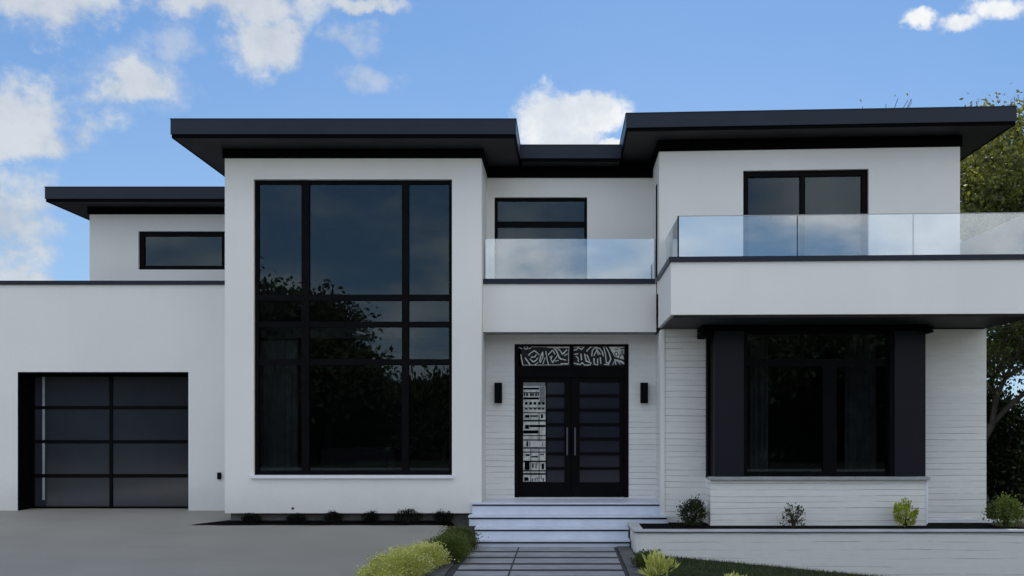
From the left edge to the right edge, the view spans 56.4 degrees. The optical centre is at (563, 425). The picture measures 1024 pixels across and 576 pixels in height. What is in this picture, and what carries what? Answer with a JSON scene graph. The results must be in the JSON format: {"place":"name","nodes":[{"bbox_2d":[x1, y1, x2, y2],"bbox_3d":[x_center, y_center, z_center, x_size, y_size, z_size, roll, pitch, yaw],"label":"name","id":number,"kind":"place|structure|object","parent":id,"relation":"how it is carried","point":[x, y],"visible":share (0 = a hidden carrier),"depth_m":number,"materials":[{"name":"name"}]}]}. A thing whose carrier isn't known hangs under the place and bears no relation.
{"place":"outdoors","nodes":[
{"label":"outdoors","id":0,"kind":"place"},
{"bbox_2d":[0,509,451,575],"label":"driveway","id":1,"kind":"structure","parent":0,"point":[104,542],"depth_m":13.92,"materials":[{"name":"concrete"}]},
{"bbox_2d":[0,0,1023,414],"label":"sky","id":2,"kind":"structure","parent":0,"point":[91,90],"materials":[{"name":"blue"}]},
{"bbox_2d":[31,485,1023,575],"bbox_3d":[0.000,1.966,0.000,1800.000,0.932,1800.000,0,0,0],"label":"ground","id":3,"kind":"structure","parent":0,"point":[735,569],"depth_m":13.76,"materials":[{"name":"grey concrete"}]},
{"bbox_2d":[192,520,470,538],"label":"soil","id":4,"kind":"structure","parent":3,"relation":"on","point":[323,522],"depth_m":15.58,"materials":[{"name":"black soil"}]},
{"bbox_2d":[240,512,261,522],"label":"plant","id":5,"kind":"object","parent":4,"relation":"on","point":[247,517],"visible":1,"depth_m":15.64,"materials":[{"name":"green plant"}]},
{"bbox_2d":[286,512,307,522],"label":"plant","id":6,"kind":"object","parent":4,"relation":"on","point":[298,517],"visible":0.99,"depth_m":15.64,"materials":[{"name":"green plant"}]},
{"bbox_2d":[322,510,344,522],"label":"plant","id":7,"kind":"object","parent":4,"relation":"on","point":[334,516],"visible":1,"depth_m":15.65,"materials":[{"name":"green plant"}]},
{"bbox_2d":[361,510,381,522],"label":"plant","id":8,"kind":"object","parent":4,"relation":"on","point":[371,516],"visible":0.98,"depth_m":15.64,"materials":[{"name":"green plant"}]},
{"bbox_2d":[390,508,422,522],"bbox_3d":[-2.582,1.490,15.680,0.543,0.289,0.350,0,0,0],"label":"plant","id":9,"kind":"object","parent":4,"relation":"on","point":[408,518],"visible":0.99,"depth_m":15.65,"materials":[{"name":"green plant"}]},
{"bbox_2d":[432,509,454,522],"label":"plant","id":10,"kind":"object","parent":4,"relation":"on","point":[438,516],"visible":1,"depth_m":15.65,"materials":[{"name":"green plant"}]},
{"bbox_2d":[352,560,403,575],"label":"shrub","id":11,"kind":"object","parent":3,"relation":"on","point":[369,570],"visible":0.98,"depth_m":11.44,"materials":[{"name":"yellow plant"}]},
{"bbox_2d":[363,543,437,575],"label":"shrub","id":12,"kind":"object","parent":3,"relation":"on","point":[405,565],"visible":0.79,"depth_m":11.80,"materials":[{"name":"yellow plant"}]},
{"bbox_2d":[404,540,458,568],"bbox_3d":[-1.823,1.706,12.617,0.844,0.400,1.169,0,0,0],"label":"shrub","id":13,"kind":"object","parent":3,"relation":"on","point":[438,553],"visible":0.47,"depth_m":12.49,"materials":[{"name":"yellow plant"}]},
{"bbox_2d":[418,526,476,562],"bbox_3d":[-1.656,1.673,13.364,0.875,0.524,1.206,0,0,0],"label":"shrub","id":14,"kind":"object","parent":3,"relation":"on","point":[458,546],"visible":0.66,"depth_m":13.22,"materials":[{"name":"green plant"}]},
{"bbox_2d":[439,521,488,549],"bbox_3d":[-1.572,1.680,14.483,0.884,0.507,0.944,0,0,0],"label":"shrub","id":15,"kind":"object","parent":3,"relation":"on","point":[464,529],"visible":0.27,"depth_m":14.43,"materials":[{"name":"green plant"}]},
{"bbox_2d":[0,106,1023,534],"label":"modern house","id":16,"kind":"structure","parent":3,"relation":"on","point":[416,288],"depth_m":16.00,"materials":[{"name":"white plaster"},{"name":"navy black metal"},{"name":"white brick"}]},
{"bbox_2d":[33,375,187,507],"bbox_3d":[-8.155,0.287,17.295,2.957,2.401,0.050,0,0,0],"label":"garage door","id":17,"kind":"structure","parent":16,"relation":"in","point":[100,441],"depth_m":17.29,"materials":[{"name":"black glass"}]},
{"bbox_2d":[140,232,224,269],"bbox_3d":[-7.427,-3.405,18.595,1.687,0.746,0.090,0,0,0],"label":"window","id":18,"kind":"structure","parent":16,"relation":"in","point":[143,235],"depth_m":18.56,"materials":[{"name":"black metal"}]},
{"bbox_2d":[260,340,297,470],"bbox_3d":[-4.874,-0.150,16.249,0.681,2.600,0.097,0,0,0],"label":"curtain","id":19,"kind":"object","parent":16,"relation":"hanging from","point":[278,417],"visible":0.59,"depth_m":16.25,"materials":[{"name":"grey fabric"}]},
{"bbox_2d":[251,180,453,477],"bbox_3d":[-3.483,-1.596,15.755,3.332,4.929,0.210,0,0,0],"label":"window","id":20,"kind":"structure","parent":16,"relation":"in","point":[305,297],"depth_m":15.76,"materials":[{"name":"black metal"}]},
{"bbox_2d":[311,447,401,470],"bbox_3d":[-3.897,0.800,17.625,1.700,0.800,0.950,0,0,0],"label":"sofa","id":21,"kind":"object","parent":16,"relation":"in","point":[357,459],"visible":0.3,"depth_m":17.90,"materials":[{"name":"grey fabric"}]},
{"bbox_2d":[494,383,501,403],"bbox_3d":[-1.140,-0.564,16.540,0.130,0.361,0.119,0,0,0],"label":"wall lamp","id":22,"kind":"object","parent":16,"relation":"attached to","point":[497,393],"visible":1,"depth_m":16.48,"materials":[{"name":"black metal"}]},
{"bbox_2d":[495,198,586,278],"bbox_3d":[-0.408,-3.234,16.845,1.633,1.569,0.090,0,0,0],"label":"window","id":23,"kind":"structure","parent":16,"relation":"in","point":[498,224],"depth_m":16.81,"materials":[{"name":"black metal"}]},
{"bbox_2d":[514,344,628,497],"bbox_3d":[0.133,-0.078,16.650,2.055,2.684,0.240,0,0,0],"label":"front door","id":24,"kind":"structure","parent":16,"relation":"in","point":[587,453],"depth_m":16.66,"materials":[{"name":"black metal"}]},
{"bbox_2d":[640,383,647,403],"bbox_3d":[1.391,-0.564,16.540,0.130,0.361,0.119,0,0,0],"label":"wall lamp","id":25,"kind":"object","parent":16,"relation":"attached to","point":[643,393],"visible":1,"depth_m":16.48,"materials":[{"name":"black metal"}]},
{"bbox_2d":[656,184,656,277],"bbox_3d":[1.558,-3.275,16.025,0.011,1.550,0.150,0,0,0],"label":"slit window","id":26,"kind":"structure","parent":16,"relation":"in","point":[656,184],"depth_m":15.98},
{"bbox_2d":[743,170,867,255],"bbox_3d":[3.978,-3.296,15.750,2.059,1.847,0.100,0,0,0],"label":"sliding door","id":27,"kind":"structure","parent":16,"relation":"in","point":[863,174],"depth_m":15.70,"materials":[{"name":"black metal"}]},
{"bbox_2d":[697,325,933,479],"bbox_3d":[3.968,-0.355,15.175,3.619,2.419,0.650,0,0,0],"label":"box window","id":28,"kind":"structure","parent":16,"relation":"in","point":[905,361],"depth_m":15.00,"materials":[{"name":"black metal"}]},
{"bbox_2d":[845,339,875,476],"bbox_3d":[4.950,-0.225,15.902,0.521,2.450,0.094,0,0,0],"label":"curtain","id":29,"kind":"object","parent":16,"relation":"hanging from","point":[860,418],"visible":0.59,"depth_m":15.90,"materials":[{"name":"grey fabric"}]},
{"bbox_2d":[421,546,644,575],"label":"path border","id":30,"kind":"object","parent":3,"relation":"on","point":[625,553],"visible":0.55,"depth_m":12.72,"materials":[{"name":"grey concrete"}]},
{"bbox_2d":[468,498,667,546],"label":"entry steps","id":31,"kind":"structure","parent":3,"relation":"on","point":[550,522],"depth_m":15.37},
{"bbox_2d":[628,549,666,568],"bbox_3d":[1.117,1.797,12.682,0.532,0.334,0.540,0,0,0],"label":"shrub","id":32,"kind":"object","parent":3,"relation":"on","point":[639,560],"visible":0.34,"depth_m":12.65,"materials":[{"name":"green plant"}]},
{"bbox_2d":[636,547,680,575],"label":"shrub","id":33,"kind":"object","parent":3,"relation":"on","point":[661,565],"visible":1,"depth_m":11.93,"materials":[{"name":"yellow plant"}]},
{"bbox_2d":[723,570,746,575],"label":"shrub","id":34,"kind":"object","parent":3,"relation":"on","point":[732,574],"visible":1,"depth_m":11.83,"materials":[{"name":"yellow plant"}]},
{"bbox_2d":[627,519,1023,575],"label":"raised planter","id":35,"kind":"object","parent":3,"relation":"on","point":[958,547],"visible":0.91,"depth_m":14.20,"materials":[{"name":"white brick"}]},
{"bbox_2d":[676,494,711,525],"bbox_3d":[2.050,1.341,15.039,0.534,0.540,0.620,0,0,-27],"label":"shrub","id":36,"kind":"object","parent":35,"relation":"on","point":[691,507],"visible":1,"depth_m":14.99,"materials":[{"name":"green plant"}]},
{"bbox_2d":[779,503,805,526],"bbox_3d":[3.559,1.399,14.771,0.406,0.423,0.381,0,0,0],"label":"shrub","id":37,"kind":"object","parent":35,"relation":"on","point":[793,521],"visible":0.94,"depth_m":14.73,"materials":[{"name":"green plant"}]},
{"bbox_2d":[892,498,918,526],"bbox_3d":[5.302,1.355,14.743,0.407,0.510,0.431,0,0,0],"label":"shrub","id":38,"kind":"object","parent":35,"relation":"on","point":[905,508],"visible":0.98,"depth_m":14.72,"materials":[{"name":"green plant"}]},
{"bbox_2d":[980,490,1023,527],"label":"shrub","id":39,"kind":"object","parent":35,"relation":"on","point":[1009,506],"visible":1,"depth_m":14.83,"materials":[{"name":"green plant"}]},
{"bbox_2d":[860,89,1023,233],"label":"sparse tree","id":40,"kind":"object","parent":3,"relation":"on","point":[911,102],"depth_m":32.81,"materials":[{"name":"green plant"}]},
{"bbox_2d":[959,82,1023,242],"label":"broadleaf tree","id":41,"kind":"object","parent":3,"relation":"on","point":[992,181],"visible":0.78,"depth_m":23.41,"materials":[{"name":"green plant"}]},
{"bbox_2d":[986,374,1023,521],"bbox_3d":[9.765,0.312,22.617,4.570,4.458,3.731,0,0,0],"label":"hedge bush","id":42,"kind":"object","parent":3,"relation":"on","point":[1001,433],"visible":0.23,"depth_m":21.89,"materials":[{"name":"green plant"}]},
{"bbox_2d":[986,320,1023,518],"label":"broadleaf tree","id":43,"kind":"object","parent":3,"relation":"on","point":[1000,348],"visible":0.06,"depth_m":20.58,"materials":[{"name":"green plant"}]},
{"bbox_2d":[986,322,1023,375],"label":"broadleaf tree","id":44,"kind":"object","parent":3,"relation":"on","point":[996,333],"visible":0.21,"depth_m":21.84,"materials":[{"name":"green plant"}]},
{"bbox_2d":[446,547,628,575],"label":"path paving","id":45,"kind":"structure","parent":0,"point":[543,560],"depth_m":13.25,"materials":[{"name":"grey concrete"}]},
{"bbox_2d":[635,551,893,575],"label":"grass","id":46,"kind":"structure","parent":0,"point":[749,568],"depth_m":13.55,"materials":[{"name":"green plant"}]}
]}

